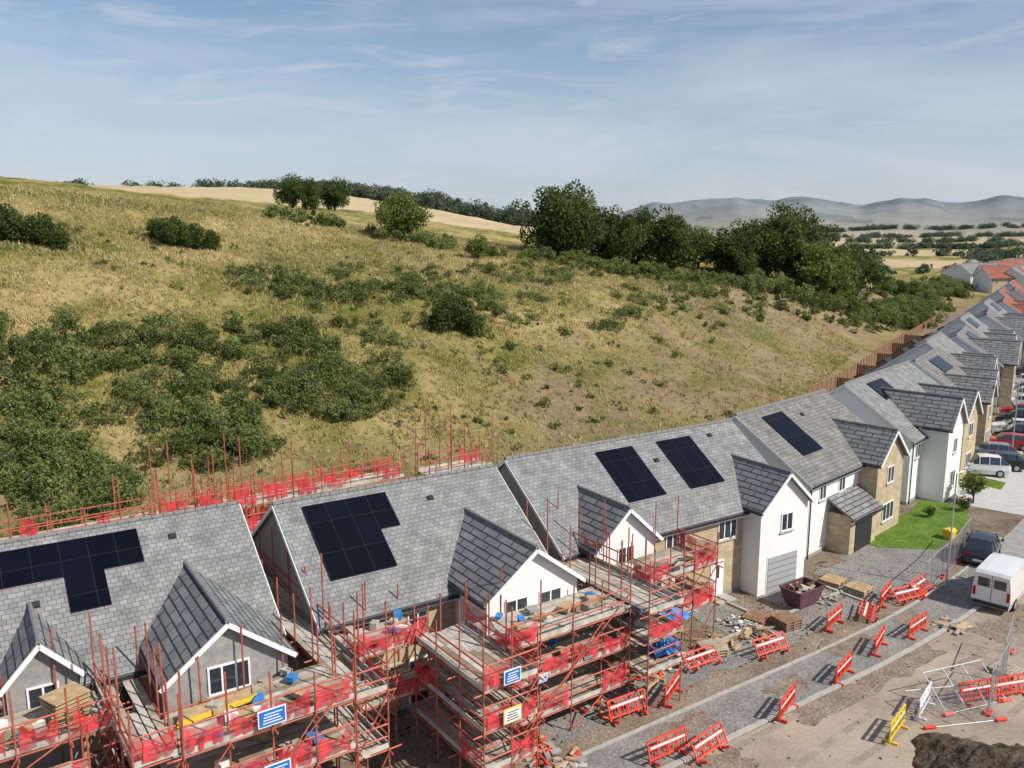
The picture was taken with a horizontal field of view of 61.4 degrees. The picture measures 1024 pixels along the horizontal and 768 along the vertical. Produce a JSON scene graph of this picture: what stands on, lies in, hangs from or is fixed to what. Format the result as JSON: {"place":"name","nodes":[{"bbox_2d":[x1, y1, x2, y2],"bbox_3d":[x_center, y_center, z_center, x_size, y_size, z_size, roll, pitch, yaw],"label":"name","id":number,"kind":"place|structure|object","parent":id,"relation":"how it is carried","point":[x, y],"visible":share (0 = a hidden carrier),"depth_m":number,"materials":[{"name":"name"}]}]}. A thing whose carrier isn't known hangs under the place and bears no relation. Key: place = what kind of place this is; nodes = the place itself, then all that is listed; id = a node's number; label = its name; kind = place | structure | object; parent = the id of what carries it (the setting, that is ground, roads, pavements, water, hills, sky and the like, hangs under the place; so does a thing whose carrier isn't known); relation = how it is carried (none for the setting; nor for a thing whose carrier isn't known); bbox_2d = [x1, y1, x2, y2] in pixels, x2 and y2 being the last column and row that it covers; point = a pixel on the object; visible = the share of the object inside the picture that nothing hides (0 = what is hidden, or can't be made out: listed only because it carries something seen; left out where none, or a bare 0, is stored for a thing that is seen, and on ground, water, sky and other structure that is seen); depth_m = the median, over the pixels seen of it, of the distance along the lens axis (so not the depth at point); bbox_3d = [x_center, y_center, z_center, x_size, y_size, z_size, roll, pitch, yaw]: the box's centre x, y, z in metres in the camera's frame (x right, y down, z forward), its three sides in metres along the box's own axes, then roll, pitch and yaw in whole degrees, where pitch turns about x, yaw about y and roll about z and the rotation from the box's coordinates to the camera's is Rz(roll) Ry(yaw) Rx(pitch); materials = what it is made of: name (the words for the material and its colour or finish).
{"place":"outdoors","nodes":[
{"label":"outdoors","id":0,"kind":"place"},
{"bbox_2d":[0,176,1023,767],"bbox_3d":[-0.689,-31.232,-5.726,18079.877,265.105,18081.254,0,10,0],"label":"ground terrain","id":1,"kind":"structure","parent":0,"point":[726,212],"depth_m":98.97,"materials":[{"name":"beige plant"}]},
{"bbox_2d":[0,207,32,241],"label":"hawthorn tree","id":2,"kind":"object","parent":1,"relation":"on","point":[11,226],"visible":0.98,"depth_m":93.67,"materials":[{"name":"green plant"}]},
{"bbox_2d":[21,211,71,246],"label":"hawthorn tree","id":3,"kind":"object","parent":1,"relation":"on","point":[40,226],"visible":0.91,"depth_m":94.98,"materials":[{"name":"green plant"}]},
{"bbox_2d":[153,214,186,246],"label":"hawthorn tree","id":4,"kind":"object","parent":1,"relation":"on","point":[170,233],"visible":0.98,"depth_m":106.93,"materials":[{"name":"green plant"}]},
{"bbox_2d":[178,223,205,249],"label":"hawthorn tree","id":5,"kind":"object","parent":1,"relation":"on","point":[190,232],"visible":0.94,"depth_m":107.90,"materials":[{"name":"green plant"}]},
{"bbox_2d":[0,404,495,540],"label":"scaffolding","id":6,"kind":"object","parent":1,"relation":"on","point":[305,486],"visible":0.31,"depth_m":46.31,"materials":[{"name":"metal"}]},
{"bbox_2d":[272,172,300,207],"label":"ash tree","id":7,"kind":"object","parent":1,"relation":"on","point":[286,194],"visible":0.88,"depth_m":256.79,"materials":[{"name":"green plant"}]},
{"bbox_2d":[293,177,321,209],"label":"ash tree","id":8,"kind":"object","parent":1,"relation":"on","point":[308,195],"visible":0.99,"depth_m":253.41,"materials":[{"name":"green plant"}]},
{"bbox_2d":[318,176,351,210],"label":"ash tree","id":9,"kind":"object","parent":1,"relation":"on","point":[334,195],"visible":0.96,"depth_m":260.43,"materials":[{"name":"green plant"}]},
{"bbox_2d":[0,225,767,534],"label":"gorse bushes","id":10,"kind":"object","parent":1,"relation":"on","point":[39,449],"visible":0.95,"depth_m":79.49,"materials":[{"name":"green plant"}]},
{"bbox_2d":[373,190,433,237],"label":"ash tree","id":11,"kind":"object","parent":1,"relation":"on","point":[400,213],"visible":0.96,"depth_m":145.67,"materials":[{"name":"green plant"}]},
{"bbox_2d":[253,513,576,721],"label":"walls","id":12,"kind":"structure","parent":1,"relation":"on","point":[535,571],"depth_m":38.13,"materials":[{"name":"paint"}]},
{"bbox_2d":[252,463,584,629],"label":"roof","id":13,"kind":"structure","parent":12,"relation":"on","point":[423,539],"depth_m":39.00,"materials":[{"name":"tile"}]},
{"bbox_2d":[405,654,439,716],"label":"doors","id":14,"kind":"structure","parent":12,"relation":"attached to","point":[411,707],"depth_m":38.27,"materials":[{"name":"white plastic"}]},
{"bbox_2d":[355,586,561,694],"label":"windows","id":15,"kind":"structure","parent":12,"relation":"attached to","point":[521,602],"depth_m":37.74,"materials":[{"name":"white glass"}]},
{"bbox_2d":[251,467,586,635],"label":"trim and gutters","id":16,"kind":"structure","parent":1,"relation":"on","point":[469,598],"depth_m":37.06,"materials":[{"name":"white plastic"}]},
{"bbox_2d":[417,302,457,332],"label":"hawthorn tree","id":17,"kind":"object","parent":1,"relation":"on","point":[436,321],"visible":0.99,"depth_m":97.00,"materials":[{"name":"green plant"}]},
{"bbox_2d":[436,292,475,330],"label":"hawthorn tree","id":18,"kind":"object","parent":1,"relation":"on","point":[452,301],"visible":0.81,"depth_m":98.03,"materials":[{"name":"green plant"}]},
{"bbox_2d":[55,175,1023,274],"bbox_3d":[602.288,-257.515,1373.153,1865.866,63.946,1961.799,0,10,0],"label":"distant tree row","id":19,"kind":"object","parent":1,"relation":"on","point":[437,200],"visible":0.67,"depth_m":651.75,"materials":[{"name":"green plant"}]},
{"bbox_2d":[507,179,608,256],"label":"oak tree","id":20,"kind":"object","parent":1,"relation":"on","point":[565,223],"visible":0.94,"depth_m":154.67,"materials":[{"name":"green plant"}]},
{"bbox_2d":[263,205,977,332],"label":"hedgerow","id":21,"kind":"object","parent":1,"relation":"on","point":[906,311],"visible":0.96,"depth_m":158.06,"materials":[{"name":"green plant"}]},
{"bbox_2d":[598,204,653,261],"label":"oak tree","id":22,"kind":"object","parent":1,"relation":"on","point":[624,242],"visible":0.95,"depth_m":160.18,"materials":[{"name":"green plant"}]},
{"bbox_2d":[498,465,807,639],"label":"walls","id":23,"kind":"structure","parent":1,"relation":"on","point":[752,547],"depth_m":49.47,"materials":[{"name":"paint"}]},
{"bbox_2d":[498,418,811,558],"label":"roof","id":24,"kind":"structure","parent":23,"relation":"on","point":[712,471],"depth_m":48.52,"materials":[{"name":"tile"}]},
{"bbox_2d":[496,426,815,561],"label":"trim and gutters","id":25,"kind":"structure","parent":23,"relation":"attached to","point":[661,537],"depth_m":45.88,"materials":[{"name":"white plastic"}]},
{"bbox_2d":[671,558,735,613],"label":"doors","id":26,"kind":"structure","parent":23,"relation":"attached to","point":[719,588],"depth_m":49.28,"materials":[{"name":"white plastic"}]},
{"bbox_2d":[617,511,797,629],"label":"windows","id":27,"kind":"structure","parent":23,"relation":"attached to","point":[781,568],"depth_m":49.91,"materials":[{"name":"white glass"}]},
{"bbox_2d":[631,204,716,268],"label":"oak tree","id":28,"kind":"object","parent":1,"relation":"on","point":[669,239],"visible":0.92,"depth_m":161.99,"materials":[{"name":"green plant"}]},
{"bbox_2d":[694,218,763,274],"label":"ash tree","id":29,"kind":"object","parent":1,"relation":"on","point":[734,253],"visible":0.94,"depth_m":165.83,"materials":[{"name":"green plant"}]},
{"bbox_2d":[740,200,811,278],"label":"ash tree","id":30,"kind":"object","parent":1,"relation":"on","point":[794,240],"visible":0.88,"depth_m":169.22,"materials":[{"name":"green plant"}]},
{"bbox_2d":[772,202,841,276],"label":"ash tree","id":31,"kind":"object","parent":1,"relation":"on","point":[811,221],"visible":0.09,"depth_m":175.84,"materials":[{"name":"green plant"}]},
{"bbox_2d":[732,419,903,559],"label":"walls","id":32,"kind":"structure","parent":1,"relation":"on","point":[832,527],"depth_m":56.64,"materials":[{"name":"paint"}]},
{"bbox_2d":[728,389,907,521],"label":"roof","id":33,"kind":"structure","parent":32,"relation":"on","point":[815,438],"depth_m":58.56,"materials":[{"name":"tile"}]},
{"bbox_2d":[729,416,909,559],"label":"trim and gutters","id":34,"kind":"structure","parent":32,"relation":"attached to","point":[863,466],"depth_m":56.04,"materials":[{"name":"white plastic"}]},
{"bbox_2d":[818,464,894,523],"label":"windows","id":35,"kind":"structure","parent":32,"relation":"attached to","point":[887,513],"depth_m":59.59,"materials":[{"name":"white glass"}]},
{"bbox_2d":[854,516,871,551],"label":"doors","id":36,"kind":"structure","parent":32,"relation":"attached to","point":[863,528],"depth_m":56.91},
{"bbox_2d":[774,239,863,298],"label":"ash tree","id":37,"kind":"object","parent":1,"relation":"on","point":[823,268],"visible":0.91,"depth_m":166.68,"materials":[{"name":"green plant"}]},
{"bbox_2d":[830,243,869,297],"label":"ash tree","id":38,"kind":"object","parent":1,"relation":"on","point":[857,259],"visible":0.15,"depth_m":176.66,"materials":[{"name":"green plant"}]},
{"bbox_2d":[832,238,885,298],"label":"ash tree","id":39,"kind":"object","parent":1,"relation":"on","point":[871,270],"visible":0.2,"depth_m":181.31,"materials":[{"name":"green plant"}]},
{"bbox_2d":[792,312,940,397],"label":"timber fence","id":40,"kind":"object","parent":1,"relation":"on","point":[849,373],"visible":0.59,"depth_m":129.17,"materials":[{"name":"wood"}]},
{"bbox_2d":[875,343,931,371],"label":"walls","id":41,"kind":"structure","parent":1,"relation":"on","point":[921,350],"depth_m":94.00,"materials":[{"name":"stone"}]},
{"bbox_2d":[875,331,996,369],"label":"roof","id":42,"kind":"structure","parent":41,"relation":"on","point":[945,343],"depth_m":93.79,"materials":[{"name":"tile"}]},
{"bbox_2d":[830,387,977,504],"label":"walls","id":43,"kind":"structure","parent":1,"relation":"on","point":[936,463],"depth_m":66.94,"materials":[{"name":"paint"}]},
{"bbox_2d":[828,385,983,503],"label":"trim and gutters","id":44,"kind":"structure","parent":43,"relation":"attached to","point":[887,420],"depth_m":66.16,"materials":[{"name":"white plastic"}]},
{"bbox_2d":[843,360,981,441],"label":"roof","id":45,"kind":"structure","parent":43,"relation":"on","point":[908,398],"depth_m":68.41,"materials":[{"name":"tile"}]},
{"bbox_2d":[918,320,964,344],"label":"walls","id":46,"kind":"structure","parent":1,"relation":"on","point":[957,325],"depth_m":115.52,"materials":[{"name":"stone"}]},
{"bbox_2d":[918,312,1016,342],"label":"roof","id":47,"kind":"structure","parent":46,"relation":"on","point":[976,324],"depth_m":116.50,"materials":[{"name":"tile"}]},
{"bbox_2d":[913,364,993,445],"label":"walls","id":48,"kind":"structure","parent":1,"relation":"on","point":[983,423],"depth_m":79.45,"materials":[{"name":"stone"}]},
{"bbox_2d":[910,346,998,403],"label":"roof","id":49,"kind":"structure","parent":48,"relation":"on","point":[942,365],"depth_m":82.27,"materials":[{"name":"tile"}]},
{"bbox_2d":[911,732,1023,767],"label":"soil mound","id":50,"kind":"object","parent":1,"relation":"on","point":[939,750],"visible":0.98,"depth_m":33.88,"materials":[{"name":"soil"}]},
{"bbox_2d":[957,470,988,503],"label":"garden tree","id":51,"kind":"object","parent":1,"relation":"on","point":[972,484],"visible":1,"depth_m":66.00,"materials":[{"name":"green plant"}]},
{"bbox_2d":[962,529,1003,563],"bbox_3d":[30.194,10.302,55.357,2.200,1.730,4.460,7,13,34],"label":"parked car","id":52,"kind":"object","parent":1,"relation":"on","point":[980,546],"visible":0.79,"depth_m":53.97,"materials":[{"name":"paint"}]},
{"bbox_2d":[951,338,1014,406],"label":"walls","id":53,"kind":"structure","parent":1,"relation":"on","point":[1005,389],"depth_m":101.20,"materials":[{"name":"stone"}]},
{"bbox_2d":[946,325,1020,365],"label":"roof","id":54,"kind":"structure","parent":53,"relation":"on","point":[1005,351],"depth_m":102.51,"materials":[{"name":"tile"}]},
{"bbox_2d":[973,269,1013,292],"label":"walls","id":55,"kind":"structure","parent":1,"relation":"on","point":[982,279],"depth_m":274.25,"materials":[{"name":"paint"}]},
{"bbox_2d":[980,317,1023,374],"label":"walls","id":56,"kind":"structure","parent":1,"relation":"on","point":[989,323],"depth_m":123.91,"materials":[{"name":"stone"}]},
{"bbox_2d":[974,307,1023,338],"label":"roof","id":57,"kind":"structure","parent":56,"relation":"on","point":[1016,325],"depth_m":125.24,"materials":[{"name":"tile"}]},
{"bbox_2d":[0,0,1023,213],"label":"sky","id":58,"kind":"structure","parent":0,"point":[493,102],"materials":[{"name":"blue"}]},
{"bbox_2d":[329,544,970,767],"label":"site ground","id":59,"kind":"structure","parent":0,"point":[423,755],"depth_m":39.55,"materials":[{"name":"soil"}]},
{"bbox_2d":[0,628,287,767],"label":"walls","id":60,"kind":"structure","parent":59,"relation":"on","point":[224,647],"depth_m":30.42,"materials":[{"name":"paint"}]},
{"bbox_2d":[26,657,250,753],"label":"windows","id":61,"kind":"structure","parent":60,"relation":"attached to","point":[234,675],"depth_m":30.83,"materials":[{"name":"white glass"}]},
{"bbox_2d":[0,500,295,707],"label":"roof","id":62,"kind":"structure","parent":60,"relation":"on","point":[186,585],"depth_m":33.49,"materials":[{"name":"tile"}]},
{"bbox_2d":[0,504,298,714],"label":"trim and gutters","id":63,"kind":"structure","parent":60,"relation":"attached to","point":[81,672],"depth_m":30.13,"materials":[{"name":"white plastic"}]},
{"bbox_2d":[0,490,401,767],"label":"scaffolding","id":64,"kind":"object","parent":59,"relation":"on","point":[221,732],"visible":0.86,"depth_m":29.63,"materials":[{"name":"metal"}]},
{"bbox_2d":[257,703,286,729],"bbox_3d":[-7.851,10.886,28.243,0.950,0.600,0.046,-7,13,-35],"label":"safety sign","id":65,"kind":"object","parent":64,"relation":"attached to","point":[271,716],"visible":1,"depth_m":28.22,"materials":[{"name":"blue plastic"}]},
{"bbox_2d":[328,453,723,767],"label":"scaffolding","id":66,"kind":"object","parent":59,"relation":"on","point":[480,656],"visible":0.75,"depth_m":35.86,"materials":[{"name":"red metal"}]},
{"bbox_2d":[525,741,587,767],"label":"rubble pile","id":67,"kind":"object","parent":59,"relation":"on","point":[574,753],"visible":0.93,"depth_m":34.22,"materials":[{"name":"beige stone"}]},
{"bbox_2d":[606,688,647,723],"bbox_3d":[4.997,13.924,37.287,2.060,1.000,0.560,-6,-11,-32],"label":"pedestrian barrier","id":68,"kind":"object","parent":59,"relation":"on","point":[634,699],"visible":1,"depth_m":37.26,"materials":[{"name":"red plastic"}]},
{"bbox_2d":[375,552,1018,767],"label":"loose stones","id":69,"kind":"object","parent":59,"relation":"on","point":[553,739],"visible":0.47,"depth_m":43.45,"materials":[{"name":"stone"}]},
{"bbox_2d":[682,644,721,672],"bbox_3d":[9.193,13.265,41.709,2.060,0.560,1.000,-6,51,-31],"label":"pedestrian barrier","id":70,"kind":"object","parent":59,"relation":"on","point":[702,654],"visible":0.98,"depth_m":41.71,"materials":[{"name":"red plastic"}]},
{"bbox_2d":[524,594,906,744],"bbox_3d":[12.049,13.307,43.783,27.179,0.001,2.442,-7,13,-35],"label":"gravel strip","id":71,"kind":"object","parent":59,"relation":"on","point":[703,672],"visible":0.61,"depth_m":40.94,"materials":[{"name":"gravel"}]},
{"bbox_2d":[572,692,615,719],"bbox_3d":[3.702,14.114,38.460,1.989,0.356,2.384,5,11,25],"label":"rubble pile","id":72,"kind":"object","parent":71,"relation":"on","point":[584,706],"visible":0.61,"depth_m":38.03,"materials":[{"name":"red stone"}]},
{"bbox_2d":[734,623,780,645],"bbox_3d":[12.737,12.890,44.981,2.491,0.386,2.811,0,10,0],"label":"timber pile","id":73,"kind":"object","parent":71,"relation":"on","point":[745,633],"visible":0.84,"depth_m":44.84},
{"bbox_2d":[769,610,802,632],"bbox_3d":[14.595,12.638,45.941,1.200,0.530,1.220,-6,12,-28],"label":"pallet stack","id":74,"kind":"object","parent":71,"relation":"on","point":[786,621],"visible":1,"depth_m":45.69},
{"bbox_2d":[691,603,764,634],"bbox_3d":[11.359,12.716,46.959,2.720,0.001,3.991,-7,13,-35],"label":"rubble pile","id":75,"kind":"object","parent":59,"relation":"on","point":[721,615],"visible":0.58,"depth_m":47.22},
{"bbox_2d":[752,631,789,659],"bbox_3d":[12.860,12.965,42.785,2.060,1.000,0.560,-6,-22,-29],"label":"pedestrian barrier","id":76,"kind":"object","parent":59,"relation":"on","point":[769,642],"visible":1,"depth_m":42.76,"materials":[{"name":"red plastic"}]},
{"bbox_2d":[550,537,1001,767],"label":"kerb","id":77,"kind":"structure","parent":59,"relation":"on","point":[646,726],"depth_m":40.47,"materials":[{"name":"concrete"}]},
{"bbox_2d":[758,589,841,615],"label":"gravel drive","id":78,"kind":"structure","parent":59,"relation":"on","point":[777,598],"depth_m":49.12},
{"bbox_2d":[779,576,825,609],"bbox_3d":[16.300,11.825,48.528,2.280,1.197,1.480,-7,13,-34],"label":"waste skip","id":79,"kind":"object","parent":78,"relation":"on","point":[803,592],"visible":1,"depth_m":48.20,"materials":[{"name":"metal"}]},
{"bbox_2d":[661,604,983,767],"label":"kerb","id":80,"kind":"structure","parent":59,"relation":"on","point":[730,737],"depth_m":39.25,"materials":[{"name":"concrete"}]},
{"bbox_2d":[813,561,940,601],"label":"gravel drive","id":81,"kind":"structure","parent":59,"relation":"on","point":[845,569],"depth_m":52.47,"materials":[{"name":"gravel"}]},
{"bbox_2d":[565,563,979,767],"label":"pavement","id":82,"kind":"structure","parent":0,"point":[746,705],"depth_m":39.90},
{"bbox_2d":[646,726,689,766],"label":"pedestrian barrier","id":83,"kind":"object","parent":82,"relation":"on","point":[667,741],"visible":1,"depth_m":34.37,"materials":[{"name":"red plastic"}]},
{"bbox_2d":[651,708,717,747],"bbox_3d":[7.371,14.566,36.685,3.256,0.001,1.595,-9,14,-40],"label":"mud patch","id":84,"kind":"object","parent":82,"relation":"on","point":[694,722],"visible":0.74,"depth_m":36.84,"materials":[{"name":"soil"}]},
{"bbox_2d":[761,673,810,696],"bbox_3d":[12.786,13.996,39.792,2.758,0.001,1.615,-9,14,-41],"label":"mud patch","id":85,"kind":"object","parent":82,"relation":"on","point":[784,686],"visible":1,"depth_m":39.88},
{"bbox_2d":[819,633,875,655],"bbox_3d":[17.214,13.235,43.942,3.886,0.001,1.797,-5,11,-25],"label":"mud patch","id":86,"kind":"object","parent":82,"relation":"on","point":[857,642],"visible":0.87,"depth_m":43.88,"materials":[{"name":"soil"}]},
{"bbox_2d":[706,594,1023,767],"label":"road","id":87,"kind":"structure","parent":0,"point":[777,747],"depth_m":36.93,"materials":[{"name":"soil"}]},
{"bbox_2d":[689,721,730,763],"bbox_3d":[7.939,14.430,34.648,2.060,1.000,0.560,-9,-15,-41],"label":"pedestrian barrier","id":88,"kind":"object","parent":87,"relation":"on","point":[707,739],"visible":1,"depth_m":34.61,"materials":[{"name":"red plastic"}]},
{"bbox_2d":[677,744,760,767],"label":"mud patch","id":89,"kind":"object","parent":87,"relation":"on","point":[731,757],"visible":1,"depth_m":34.36,"materials":[{"name":"soil"}]},
{"bbox_2d":[791,643,947,725],"bbox_3d":[16.901,13.918,40.443,11.418,0.001,1.703,-7,13,-35],"label":"mud patch","id":90,"kind":"object","parent":87,"relation":"on","point":[814,713],"visible":1,"depth_m":39.78,"materials":[{"name":"soil"}]},
{"bbox_2d":[721,601,1023,753],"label":"tyre track marks","id":91,"kind":"object","parent":87,"relation":"on","point":[759,734],"visible":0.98,"depth_m":36.92},
{"bbox_2d":[787,633,1023,767],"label":"tyre track marks","id":92,"kind":"object","parent":87,"relation":"on","point":[822,747],"visible":0.89,"depth_m":38.30},
{"bbox_2d":[841,645,1023,767],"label":"tyre track marks","id":93,"kind":"object","parent":87,"relation":"on","point":[871,751],"visible":0.78,"depth_m":37.22},
{"bbox_2d":[905,684,1007,729],"bbox_3d":[19.236,14.059,37.681,3.900,0.240,2.021,-2,32,-10],"label":"temporary fence panel","id":94,"kind":"object","parent":87,"relation":"on","point":[932,727],"visible":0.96,"depth_m":37.44,"materials":[{"name":"metal"}]},
{"bbox_2d":[923,660,1012,716],"bbox_3d":[20.329,13.600,38.731,3.900,0.240,2.021,-4,49,-20],"label":"temporary fence panel","id":95,"kind":"object","parent":87,"relation":"on","point":[1005,700],"visible":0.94,"depth_m":38.69,"materials":[{"name":"metal"}]},
{"bbox_2d":[959,677,1000,706],"bbox_3d":[20.962,13.777,38.661,2.060,1.000,0.560,-3,-6,-15],"label":"pedestrian barrier","id":96,"kind":"object","parent":87,"relation":"on","point":[979,687],"visible":0.74,"depth_m":38.59,"materials":[{"name":"red plastic"}]},
{"bbox_2d":[965,604,1023,643],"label":"mud patch","id":97,"kind":"object","parent":87,"relation":"on","point":[997,630],"visible":0.76,"depth_m":45.94,"materials":[{"name":"soil"}]},
{"bbox_2d":[969,700,1023,740],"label":"tyre track marks","id":98,"kind":"object","parent":87,"relation":"on","point":[994,725],"visible":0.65,"depth_m":36.92},
{"bbox_2d":[984,643,1009,716],"bbox_3d":[21.900,13.196,38.816,0.240,2.021,3.900,9,13,39],"label":"temporary fence panel","id":99,"kind":"object","parent":87,"relation":"on","point":[986,712],"visible":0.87,"depth_m":38.40,"materials":[{"name":"metal"}]},
{"bbox_2d":[971,552,1023,611],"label":"van","id":100,"kind":"object","parent":87,"relation":"on","point":[998,582],"visible":1,"depth_m":47.66,"materials":[{"name":"white paint"}]},
{"bbox_2d":[840,545,961,581],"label":"driveway","id":101,"kind":"structure","parent":0,"point":[914,561],"depth_m":55.13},
{"bbox_2d":[870,500,967,548],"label":"lawn","id":102,"kind":"structure","parent":0,"point":[915,527],"depth_m":60.98,"materials":[{"name":"green plant"}]},
{"bbox_2d":[956,472,1023,515],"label":"driveway","id":103,"kind":"structure","parent":0,"point":[1008,497],"depth_m":68.24,"materials":[{"name":"concrete"}]},
{"bbox_2d":[966,453,1011,477],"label":"parked car","id":104,"kind":"object","parent":103,"relation":"on","point":[998,466],"visible":0.62,"depth_m":73.14,"materials":[{"name":"white paint"}]},
{"bbox_2d":[1001,518,1023,558],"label":"pavement","id":105,"kind":"structure","parent":0,"point":[1013,543],"depth_m":58.01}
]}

